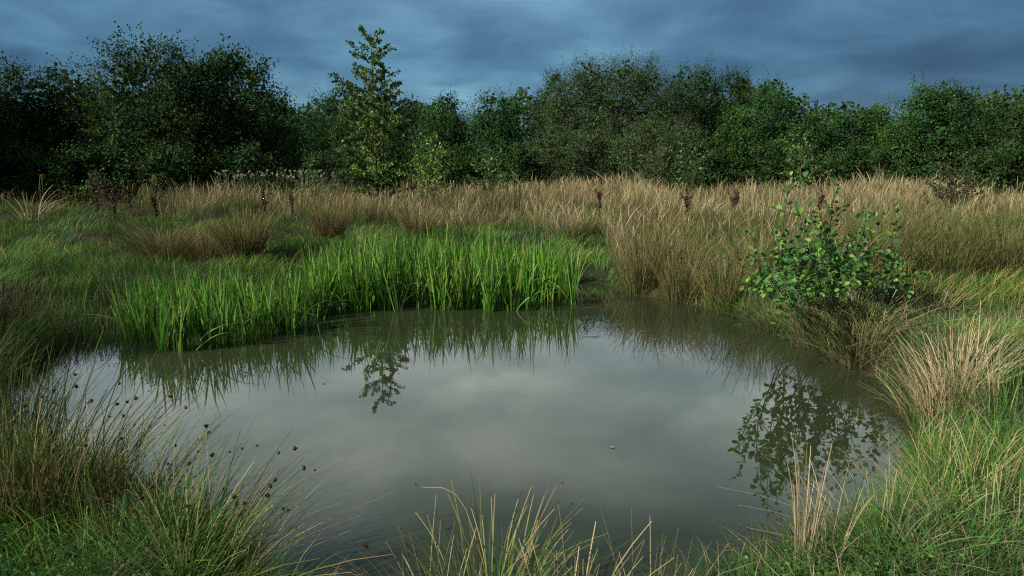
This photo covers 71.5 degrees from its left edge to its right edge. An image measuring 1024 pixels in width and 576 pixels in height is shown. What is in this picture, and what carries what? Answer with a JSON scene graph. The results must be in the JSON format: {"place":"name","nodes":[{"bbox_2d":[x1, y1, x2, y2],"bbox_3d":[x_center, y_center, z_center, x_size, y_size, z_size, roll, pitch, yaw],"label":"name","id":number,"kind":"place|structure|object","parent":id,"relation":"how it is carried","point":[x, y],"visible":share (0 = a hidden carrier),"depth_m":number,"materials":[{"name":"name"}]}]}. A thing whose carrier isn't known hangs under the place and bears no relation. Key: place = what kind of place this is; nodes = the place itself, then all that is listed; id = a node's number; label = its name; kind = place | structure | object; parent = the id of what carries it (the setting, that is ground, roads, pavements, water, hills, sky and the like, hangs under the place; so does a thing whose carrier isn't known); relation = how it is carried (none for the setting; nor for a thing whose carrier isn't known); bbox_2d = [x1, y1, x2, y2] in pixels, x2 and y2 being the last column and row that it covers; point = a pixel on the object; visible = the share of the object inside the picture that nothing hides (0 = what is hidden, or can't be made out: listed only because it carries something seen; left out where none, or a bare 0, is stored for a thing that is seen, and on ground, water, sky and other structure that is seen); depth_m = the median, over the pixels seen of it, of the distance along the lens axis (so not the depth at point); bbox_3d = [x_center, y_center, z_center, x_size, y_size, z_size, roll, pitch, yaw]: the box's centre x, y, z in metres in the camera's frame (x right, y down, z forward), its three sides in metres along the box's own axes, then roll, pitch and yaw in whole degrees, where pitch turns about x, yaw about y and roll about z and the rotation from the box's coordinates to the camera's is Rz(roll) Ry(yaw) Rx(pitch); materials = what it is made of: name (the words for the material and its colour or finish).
{"place":"outdoors","nodes":[
{"label":"outdoors","id":0,"kind":"place"},
{"bbox_2d":[0,282,914,575],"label":"water","id":1,"kind":"structure","parent":0,"point":[514,406],"depth_m":4.83,"materials":[{"name":"liquid"}]},
{"bbox_2d":[112,276,174,340],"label":"iris clump","id":2,"kind":"object","parent":1,"relation":"in","point":[143,316],"visible":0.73,"depth_m":7.09,"materials":[{"name":"green plant"}]},
{"bbox_2d":[142,282,234,352],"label":"iris clump","id":3,"kind":"object","parent":1,"relation":"in","point":[159,335],"visible":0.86,"depth_m":6.68,"materials":[{"name":"green plant"}]},
{"bbox_2d":[184,274,266,339],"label":"iris clump","id":4,"kind":"object","parent":1,"relation":"in","point":[246,330],"visible":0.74,"depth_m":7.16,"materials":[{"name":"green plant"}]},
{"bbox_2d":[186,280,277,349],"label":"iris clump","id":5,"kind":"object","parent":1,"relation":"in","point":[212,341],"visible":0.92,"depth_m":6.81,"materials":[{"name":"green plant"}]},
{"bbox_2d":[242,279,320,335],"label":"iris clump","id":6,"kind":"object","parent":1,"relation":"in","point":[264,324],"visible":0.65,"depth_m":7.38,"materials":[{"name":"green plant"}]},
{"bbox_2d":[245,261,333,336],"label":"iris clump","id":7,"kind":"object","parent":1,"relation":"in","point":[293,323],"visible":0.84,"depth_m":7.33,"materials":[{"name":"green plant"}]},
{"bbox_2d":[281,266,334,322],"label":"iris clump","id":8,"kind":"object","parent":1,"relation":"in","point":[310,313],"visible":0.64,"depth_m":7.96,"materials":[{"name":"green plant"}]},
{"bbox_2d":[326,239,380,311],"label":"iris clump","id":9,"kind":"object","parent":1,"relation":"in","point":[366,302],"visible":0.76,"depth_m":8.49,"materials":[{"name":"green plant"}]},
{"bbox_2d":[364,242,449,311],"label":"iris clump","id":10,"kind":"object","parent":1,"relation":"in","point":[385,297],"visible":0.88,"depth_m":8.52,"materials":[{"name":"green plant"}]},
{"bbox_2d":[411,243,459,308],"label":"iris clump","id":11,"kind":"object","parent":1,"relation":"in","point":[429,291],"visible":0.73,"depth_m":8.66,"materials":[{"name":"green plant"}]},
{"bbox_2d":[421,252,474,310],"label":"iris clump","id":12,"kind":"object","parent":1,"relation":"in","point":[445,299],"visible":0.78,"depth_m":8.57,"materials":[{"name":"green plant"}]},
{"bbox_2d":[423,250,486,309],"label":"iris clump","id":13,"kind":"object","parent":1,"relation":"in","point":[469,302],"visible":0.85,"depth_m":8.59,"materials":[{"name":"green plant"}]},
{"bbox_2d":[369,475,641,575],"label":"rush tussock","id":14,"kind":"object","parent":1,"relation":"in","point":[523,567],"visible":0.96,"depth_m":2.92,"materials":[{"name":"green plant"}]},
{"bbox_2d":[475,247,554,311],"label":"iris clump","id":15,"kind":"object","parent":1,"relation":"in","point":[490,301],"visible":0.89,"depth_m":8.50,"materials":[{"name":"green plant"}]},
{"bbox_2d":[475,248,560,309],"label":"iris clump","id":16,"kind":"object","parent":1,"relation":"in","point":[522,293],"visible":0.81,"depth_m":8.61,"materials":[{"name":"green plant"}]},
{"bbox_2d":[524,241,566,300],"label":"iris clump","id":17,"kind":"object","parent":1,"relation":"in","point":[550,297],"visible":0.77,"depth_m":9.10,"materials":[{"name":"green plant"}]},
{"bbox_2d":[540,244,590,304],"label":"iris clump","id":18,"kind":"object","parent":1,"relation":"in","point":[570,295],"visible":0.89,"depth_m":8.90,"materials":[{"name":"green plant"}]},
{"bbox_2d":[465,501,671,575],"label":"rush tussock","id":19,"kind":"object","parent":1,"relation":"in","point":[575,574],"visible":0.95,"depth_m":2.70,"materials":[{"name":"green plant"}]},
{"bbox_2d":[0,190,1023,575],"bbox_3d":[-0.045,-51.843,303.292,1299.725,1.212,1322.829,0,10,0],"label":"ground","id":20,"kind":"structure","parent":0,"point":[586,273],"depth_m":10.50,"materials":[{"name":"green plant"}]},
{"bbox_2d":[0,272,44,333],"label":"rush tussock","id":21,"kind":"object","parent":20,"relation":"on","point":[3,307],"visible":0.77,"depth_m":7.25,"materials":[{"name":"green plant"}]},
{"bbox_2d":[0,50,59,189],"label":"broadleaf tree","id":22,"kind":"object","parent":20,"relation":"on","point":[13,107],"visible":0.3,"depth_m":23.85,"materials":[{"name":"green plant"}]},
{"bbox_2d":[0,116,72,205],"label":"bush","id":23,"kind":"object","parent":20,"relation":"on","point":[13,150],"visible":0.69,"depth_m":21.77,"materials":[{"name":"green plant"}]},
{"bbox_2d":[0,338,103,439],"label":"rush tussock","id":24,"kind":"object","parent":20,"relation":"on","point":[27,402],"visible":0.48,"depth_m":4.71,"materials":[{"name":"green plant"}]},
{"bbox_2d":[11,52,121,201],"bbox_3d":[-15.785,-5.539,25.443,4.633,5.634,4.308,0,10,0],"label":"broadleaf tree","id":25,"kind":"object","parent":20,"relation":"on","point":[63,110],"visible":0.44,"depth_m":24.46,"materials":[{"name":"green plant"}]},
{"bbox_2d":[24,134,149,206],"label":"bush","id":26,"kind":"object","parent":20,"relation":"on","point":[70,173],"visible":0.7,"depth_m":21.66,"materials":[{"name":"green plant"}]},
{"bbox_2d":[0,326,203,539],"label":"rush tussock","id":27,"kind":"object","parent":20,"relation":"on","point":[11,456],"visible":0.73,"depth_m":3.34,"materials":[{"name":"green plant"}]},
{"bbox_2d":[0,479,210,575],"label":"grass tussock","id":28,"kind":"object","parent":20,"relation":"on","point":[45,550],"depth_m":2.86,"materials":[{"name":"plant"}]},
{"bbox_2d":[0,334,245,538],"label":"rush tussock","id":29,"kind":"object","parent":20,"relation":"on","point":[71,472],"visible":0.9,"depth_m":3.28,"materials":[{"name":"green plant"}]},
{"bbox_2d":[63,21,249,203],"bbox_3d":[-12.220,-5.664,24.317,6.599,6.474,5.609,0,10,0],"label":"broadleaf tree","id":30,"kind":"object","parent":20,"relation":"on","point":[157,112],"visible":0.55,"depth_m":23.21,"materials":[{"name":"green plant"}]},
{"bbox_2d":[19,469,294,575],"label":"grass tussock","id":31,"kind":"object","parent":20,"relation":"on","point":[92,563],"depth_m":2.77,"materials":[{"name":"plant"}]},
{"bbox_2d":[85,217,228,265],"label":"rush tussock","id":32,"kind":"object","parent":20,"relation":"on","point":[149,245],"visible":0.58,"depth_m":11.28,"materials":[{"name":"brown plant"}]},
{"bbox_2d":[51,400,268,561],"bbox_3d":[-1.563,0.867,3.223,0.836,0.610,1.113,-7,12,-36],"label":"rush tussock","id":33,"kind":"object","parent":20,"relation":"on","point":[177,470],"visible":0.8,"depth_m":3.22,"materials":[{"name":"green plant"}]},
{"bbox_2d":[0,241,323,379],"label":"sedge","id":34,"kind":"object","parent":20,"relation":"on","point":[56,346],"visible":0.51,"depth_m":7.98,"materials":[{"name":"green plant"}]},
{"bbox_2d":[120,134,224,204],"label":"bush","id":35,"kind":"object","parent":20,"relation":"on","point":[173,163],"visible":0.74,"depth_m":21.71,"materials":[{"name":"green plant"}]},
{"bbox_2d":[91,467,275,557],"bbox_3d":[-1.404,1.018,3.135,0.964,0.426,0.823,0,10,0],"label":"grass tussock","id":36,"kind":"object","parent":20,"relation":"on","point":[215,502],"depth_m":3.13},
{"bbox_2d":[7,413,382,575],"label":"rush tussock","id":37,"kind":"object","parent":20,"relation":"on","point":[163,510],"visible":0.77,"depth_m":2.95,"materials":[{"name":"green plant"}]},
{"bbox_2d":[152,222,242,264],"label":"rush tussock","id":38,"kind":"object","parent":20,"relation":"on","point":[193,252],"visible":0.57,"depth_m":11.22,"materials":[{"name":"brown plant"}]},
{"bbox_2d":[36,449,431,575],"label":"rush tussock","id":39,"kind":"object","parent":20,"relation":"on","point":[234,496],"visible":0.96,"depth_m":2.69,"materials":[{"name":"green plant"}]},
{"bbox_2d":[162,33,308,195],"bbox_3d":[-10.026,-5.799,25.273,4.685,6.008,4.738,10,14,43],"label":"broadleaf tree","id":40,"kind":"object","parent":20,"relation":"on","point":[242,112],"visible":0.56,"depth_m":24.45,"materials":[{"name":"green plant"}]},
{"bbox_2d":[190,131,294,200],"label":"bush","id":41,"kind":"object","parent":20,"relation":"on","point":[248,160],"visible":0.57,"depth_m":23.18,"materials":[{"name":"green plant"}]},
{"bbox_2d":[187,201,300,263],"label":"rush tussock","id":42,"kind":"object","parent":20,"relation":"on","point":[250,243],"visible":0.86,"depth_m":10.65,"materials":[{"name":"brown plant"}]},
{"bbox_2d":[213,169,336,211],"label":"thistles","id":43,"kind":"object","parent":20,"relation":"on","point":[253,174],"visible":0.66,"depth_m":21.10,"materials":[{"name":"brown plant"}]},
{"bbox_2d":[241,81,324,189],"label":"broadleaf tree","id":44,"kind":"object","parent":20,"relation":"on","point":[285,113],"visible":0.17,"depth_m":28.00,"materials":[{"name":"green plant"}]},
{"bbox_2d":[301,83,348,174],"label":"broadleaf tree","id":45,"kind":"object","parent":20,"relation":"on","point":[329,110],"visible":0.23,"depth_m":40.60,"materials":[{"name":"green plant"}]},
{"bbox_2d":[289,188,368,240],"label":"rush tussock","id":46,"kind":"object","parent":20,"relation":"on","point":[320,226],"visible":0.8,"depth_m":13.50,"materials":[{"name":"brown plant"}]},
{"bbox_2d":[321,101,389,178],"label":"broadleaf tree","id":47,"kind":"object","parent":20,"relation":"on","point":[344,127],"visible":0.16,"depth_m":36.55,"materials":[{"name":"green plant"}]},
{"bbox_2d":[318,140,415,190],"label":"bush","id":48,"kind":"object","parent":20,"relation":"on","point":[349,163],"visible":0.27,"depth_m":32.02,"materials":[{"name":"green plant"}]},
{"bbox_2d":[328,24,419,215],"bbox_3d":[-3.679,-4.392,19.340,2.364,5.207,2.377,5,11,25],"label":"alder tree","id":49,"kind":"object","parent":20,"relation":"on","point":[374,169],"visible":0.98,"depth_m":19.34,"materials":[{"name":"green plant"}]},
{"bbox_2d":[370,92,426,189],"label":"broadleaf tree","id":50,"kind":"object","parent":20,"relation":"on","point":[410,112],"visible":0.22,"depth_m":36.62,"materials":[{"name":"green plant"}]},
{"bbox_2d":[384,201,448,237],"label":"rush tussock","id":51,"kind":"object","parent":20,"relation":"on","point":[420,226],"visible":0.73,"depth_m":15.19,"materials":[{"name":"brown plant"}]},
{"bbox_2d":[404,132,454,206],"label":"sapling","id":52,"kind":"object","parent":20,"relation":"on","point":[421,179],"visible":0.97,"depth_m":23.57,"materials":[{"name":"green plant"}]},
{"bbox_2d":[407,89,489,191],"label":"broadleaf tree","id":53,"kind":"object","parent":20,"relation":"on","point":[438,122],"visible":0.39,"depth_m":34.67,"materials":[{"name":"green plant"}]},
{"bbox_2d":[406,142,498,198],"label":"bush","id":54,"kind":"object","parent":20,"relation":"on","point":[452,165],"visible":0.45,"depth_m":30.03,"materials":[{"name":"green plant"}]},
{"bbox_2d":[453,83,531,183],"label":"broadleaf tree","id":55,"kind":"object","parent":20,"relation":"on","point":[500,119],"visible":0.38,"depth_m":33.68,"materials":[{"name":"green plant"}]},
{"bbox_2d":[0,161,1023,305],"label":"meadow grass","id":56,"kind":"structure","parent":20,"relation":"on","point":[572,196],"depth_m":18.04,"materials":[{"name":"plant"}]},
{"bbox_2d":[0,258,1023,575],"bbox_3d":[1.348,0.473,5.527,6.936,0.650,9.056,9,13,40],"label":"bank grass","id":57,"kind":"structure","parent":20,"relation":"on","point":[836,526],"depth_m":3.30,"materials":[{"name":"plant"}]},
{"bbox_2d":[0,263,1023,575],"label":"clover","id":58,"kind":"object","parent":20,"relation":"on","point":[798,563],"visible":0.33,"depth_m":2.85,"materials":[{"name":"green plant"}]},
{"bbox_2d":[479,136,547,194],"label":"bush","id":59,"kind":"object","parent":20,"relation":"on","point":[521,156],"visible":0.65,"depth_m":29.98,"materials":[{"name":"green plant"}]},
{"bbox_2d":[7,79,1023,178],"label":"trees","id":60,"kind":"object","parent":20,"relation":"on","point":[1007,101],"visible":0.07,"depth_m":46.03,"materials":[{"name":"green plant"}]},
{"bbox_2d":[519,67,581,180],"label":"broadleaf tree","id":61,"kind":"object","parent":20,"relation":"on","point":[538,102],"visible":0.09,"depth_m":35.63,"materials":[{"name":"green plant"}]},
{"bbox_2d":[517,117,619,187],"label":"bush","id":62,"kind":"object","parent":20,"relation":"on","point":[550,154],"visible":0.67,"depth_m":30.47,"materials":[{"name":"green plant"}]},
{"bbox_2d":[523,41,714,186],"bbox_3d":[4.965,-8.037,34.080,9.265,7.193,7.768,0,10,0],"label":"broadleaf tree","id":63,"kind":"object","parent":20,"relation":"on","point":[598,84],"visible":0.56,"depth_m":32.68,"materials":[{"name":"green plant"}]},
{"bbox_2d":[602,215,685,295],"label":"rush tussock","id":64,"kind":"object","parent":20,"relation":"on","point":[631,268],"visible":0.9,"depth_m":9.53,"materials":[{"name":"brown plant"}]},
{"bbox_2d":[595,112,720,190],"bbox_3d":[6.327,-5.528,30.449,5.940,4.028,5.598,0,10,0],"label":"broadleaf tree","id":65,"kind":"object","parent":20,"relation":"on","point":[641,134],"visible":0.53,"depth_m":29.57,"materials":[{"name":"green plant"}]},
{"bbox_2d":[623,214,723,278],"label":"rush tussock","id":66,"kind":"object","parent":20,"relation":"on","point":[669,250],"visible":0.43,"depth_m":9.72,"materials":[{"name":"brown plant"}]},
{"bbox_2d":[659,141,709,197],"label":"shrub","id":67,"kind":"object","parent":20,"relation":"on","point":[683,169],"visible":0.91,"depth_m":24.57,"materials":[{"name":"green plant"}]},
{"bbox_2d":[639,226,730,303],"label":"rush tussock","id":68,"kind":"object","parent":20,"relation":"on","point":[676,286],"visible":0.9,"depth_m":9.06,"materials":[{"name":"brown plant"}]},
{"bbox_2d":[645,52,736,158],"bbox_3d":[8.994,-8.243,36.081,5.692,7.231,5.136,0,10,0],"label":"broadleaf tree","id":69,"kind":"object","parent":20,"relation":"on","point":[701,93],"visible":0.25,"depth_m":35.07,"materials":[{"name":"green plant"}]},
{"bbox_2d":[680,143,753,195],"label":"bush","id":70,"kind":"object","parent":20,"relation":"on","point":[723,171],"visible":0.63,"depth_m":28.17,"materials":[{"name":"green plant"}]},
{"bbox_2d":[658,232,792,309],"bbox_3d":[2.687,-0.212,8.655,1.599,0.949,1.396,-6,12,-33],"label":"rush tussock","id":71,"kind":"object","parent":20,"relation":"on","point":[736,281],"visible":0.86,"depth_m":8.52,"materials":[{"name":"brown plant"}]},
{"bbox_2d":[704,98,762,191],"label":"broadleaf tree","id":72,"kind":"object","parent":20,"relation":"on","point":[737,123],"visible":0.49,"depth_m":29.93,"materials":[{"name":"green plant"}]},
{"bbox_2d":[701,62,769,157],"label":"broadleaf tree","id":73,"kind":"object","parent":20,"relation":"on","point":[738,87],"visible":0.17,"depth_m":34.58,"materials":[{"name":"green plant"}]},
{"bbox_2d":[712,213,810,286],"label":"rush tussock","id":74,"kind":"object","parent":20,"relation":"on","point":[760,252],"visible":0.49,"depth_m":8.60,"materials":[{"name":"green plant"}]},
{"bbox_2d":[739,71,803,181],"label":"broadleaf tree","id":75,"kind":"object","parent":20,"relation":"on","point":[765,108],"visible":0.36,"depth_m":32.62,"materials":[{"name":"green plant"}]},
{"bbox_2d":[734,136,830,193],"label":"bush","id":76,"kind":"object","parent":20,"relation":"on","point":[768,155],"visible":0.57,"depth_m":28.09,"materials":[{"name":"green plant"}]},
{"bbox_2d":[780,131,831,196],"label":"sapling","id":77,"kind":"object","parent":20,"relation":"on","point":[804,161],"visible":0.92,"depth_m":23.56,"materials":[{"name":"green plant"}]},
{"bbox_2d":[775,106,848,192],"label":"broadleaf tree","id":78,"kind":"object","parent":20,"relation":"on","point":[812,127],"visible":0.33,"depth_m":30.91,"materials":[{"name":"green plant"}]},
{"bbox_2d":[761,281,867,349],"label":"grass tussock","id":79,"kind":"object","parent":20,"relation":"on","point":[795,337],"depth_m":6.83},
{"bbox_2d":[787,429,856,568],"bbox_3d":[1.227,0.871,2.928,0.244,0.680,0.202,-1,10,-8],"label":"grass tussock","id":80,"kind":"object","parent":20,"relation":"on","point":[802,533],"depth_m":2.94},
{"bbox_2d":[770,284,893,351],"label":"grass tussock","id":81,"kind":"object","parent":20,"relation":"on","point":[828,323],"depth_m":6.70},
{"bbox_2d":[738,163,927,336],"bbox_3d":[2.945,-0.375,6.476,1.335,1.502,2.880,7,12,36],"label":"alder bush","id":82,"kind":"object","parent":20,"relation":"on","point":[833,263],"visible":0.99,"depth_m":6.43,"materials":[{"name":"green plant"}]},
{"bbox_2d":[820,103,878,173],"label":"broadleaf tree","id":83,"kind":"object","parent":20,"relation":"on","point":[842,123],"visible":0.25,"depth_m":31.89,"materials":[{"name":"green plant"}]},
{"bbox_2d":[804,140,904,190],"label":"bush","id":84,"kind":"object","parent":20,"relation":"on","point":[849,157],"visible":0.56,"depth_m":27.57,"materials":[{"name":"green plant"}]},
{"bbox_2d":[791,302,924,371],"bbox_3d":[2.916,0.403,6.078,0.935,0.646,1.052,-6,12,-31],"label":"grass tussock","id":85,"kind":"object","parent":20,"relation":"on","point":[861,348],"depth_m":6.17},
{"bbox_2d":[716,447,1023,572],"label":"grass tussock","id":86,"kind":"object","parent":20,"relation":"on","point":[901,514],"depth_m":2.99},
{"bbox_2d":[846,94,894,181],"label":"broadleaf tree","id":87,"kind":"object","parent":20,"relation":"on","point":[874,114],"visible":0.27,"depth_m":31.88,"materials":[{"name":"green plant"}]},
{"bbox_2d":[776,284,973,358],"bbox_3d":[3.196,0.332,6.267,1.683,0.654,1.854,0,10,0],"label":"grass tussock","id":88,"kind":"object","parent":20,"relation":"on","point":[871,310],"depth_m":6.21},
{"bbox_2d":[803,190,977,278],"bbox_3d":[4.295,-0.618,8.286,1.802,1.060,1.826,0,10,0],"label":"rush tussock","id":89,"kind":"object","parent":20,"relation":"on","point":[903,250],"visible":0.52,"depth_m":8.12,"materials":[{"name":"beige plant"}]},
{"bbox_2d":[775,414,1023,531],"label":"grass tussock","id":90,"kind":"object","parent":20,"relation":"on","point":[966,484],"depth_m":3.31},
{"bbox_2d":[859,117,941,186],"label":"broadleaf tree","id":91,"kind":"object","parent":20,"relation":"on","point":[894,147],"visible":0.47,"depth_m":29.80,"materials":[{"name":"green plant"}]},
{"bbox_2d":[786,475,1023,575],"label":"grass tussock","id":92,"kind":"object","parent":20,"relation":"on","point":[884,533],"depth_m":2.82,"materials":[{"name":"plant"}]},
{"bbox_2d":[862,193,988,252],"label":"rush tussock","id":93,"kind":"object","parent":20,"relation":"on","point":[941,218],"visible":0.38,"depth_m":10.06,"materials":[{"name":"beige plant"}]},
{"bbox_2d":[845,268,1016,318],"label":"grass tussock","id":94,"kind":"object","parent":20,"relation":"on","point":[914,300],"depth_m":6.83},
{"bbox_2d":[867,70,999,187],"bbox_3d":[18.040,-6.388,30.371,5.517,5.648,4.919,0,10,0],"label":"broadleaf tree","id":95,"kind":"object","parent":20,"relation":"on","point":[930,103],"visible":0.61,"depth_m":29.38,"materials":[{"name":"green plant"}]},
{"bbox_2d":[850,432,1023,575],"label":"grass tussock","id":96,"kind":"object","parent":20,"relation":"on","point":[985,508],"depth_m":2.92,"materials":[{"name":"plant"}]},
{"bbox_2d":[855,300,1023,422],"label":"grass tussock","id":97,"kind":"object","parent":20,"relation":"on","point":[946,374],"depth_m":4.68,"materials":[{"name":"plant"}]},
{"bbox_2d":[869,407,1023,516],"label":"grass tussock","id":98,"kind":"object","parent":20,"relation":"on","point":[988,479],"depth_m":3.56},
{"bbox_2d":[871,195,1023,281],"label":"rush tussock","id":99,"kind":"object","parent":20,"relation":"on","point":[946,262],"visible":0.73,"depth_m":8.10,"materials":[{"name":"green plant"}]},
{"bbox_2d":[914,144,996,214],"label":"bush","id":100,"kind":"object","parent":20,"relation":"on","point":[939,188],"visible":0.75,"depth_m":18.23,"materials":[{"name":"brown plant"}]},
{"bbox_2d":[929,330,1023,434],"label":"grass tussock","id":101,"kind":"object","parent":20,"relation":"on","point":[1005,395],"depth_m":4.27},
{"bbox_2d":[933,191,1023,280],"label":"rush tussock","id":102,"kind":"object","parent":20,"relation":"on","point":[991,264],"visible":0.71,"depth_m":8.03,"materials":[{"name":"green plant"}]},
{"bbox_2d":[941,101,1023,196],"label":"broadleaf tree","id":103,"kind":"object","parent":20,"relation":"on","point":[981,133],"visible":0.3,"depth_m":28.82,"materials":[{"name":"green plant"}]},
{"bbox_2d":[948,132,1023,198],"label":"bush","id":104,"kind":"object","parent":20,"relation":"on","point":[1002,159],"visible":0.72,"depth_m":26.31,"materials":[{"name":"green plant"}]},
{"bbox_2d":[0,0,1023,152],"label":"sky","id":105,"kind":"structure","parent":0,"point":[828,51],"materials":[{"name":"blue"}]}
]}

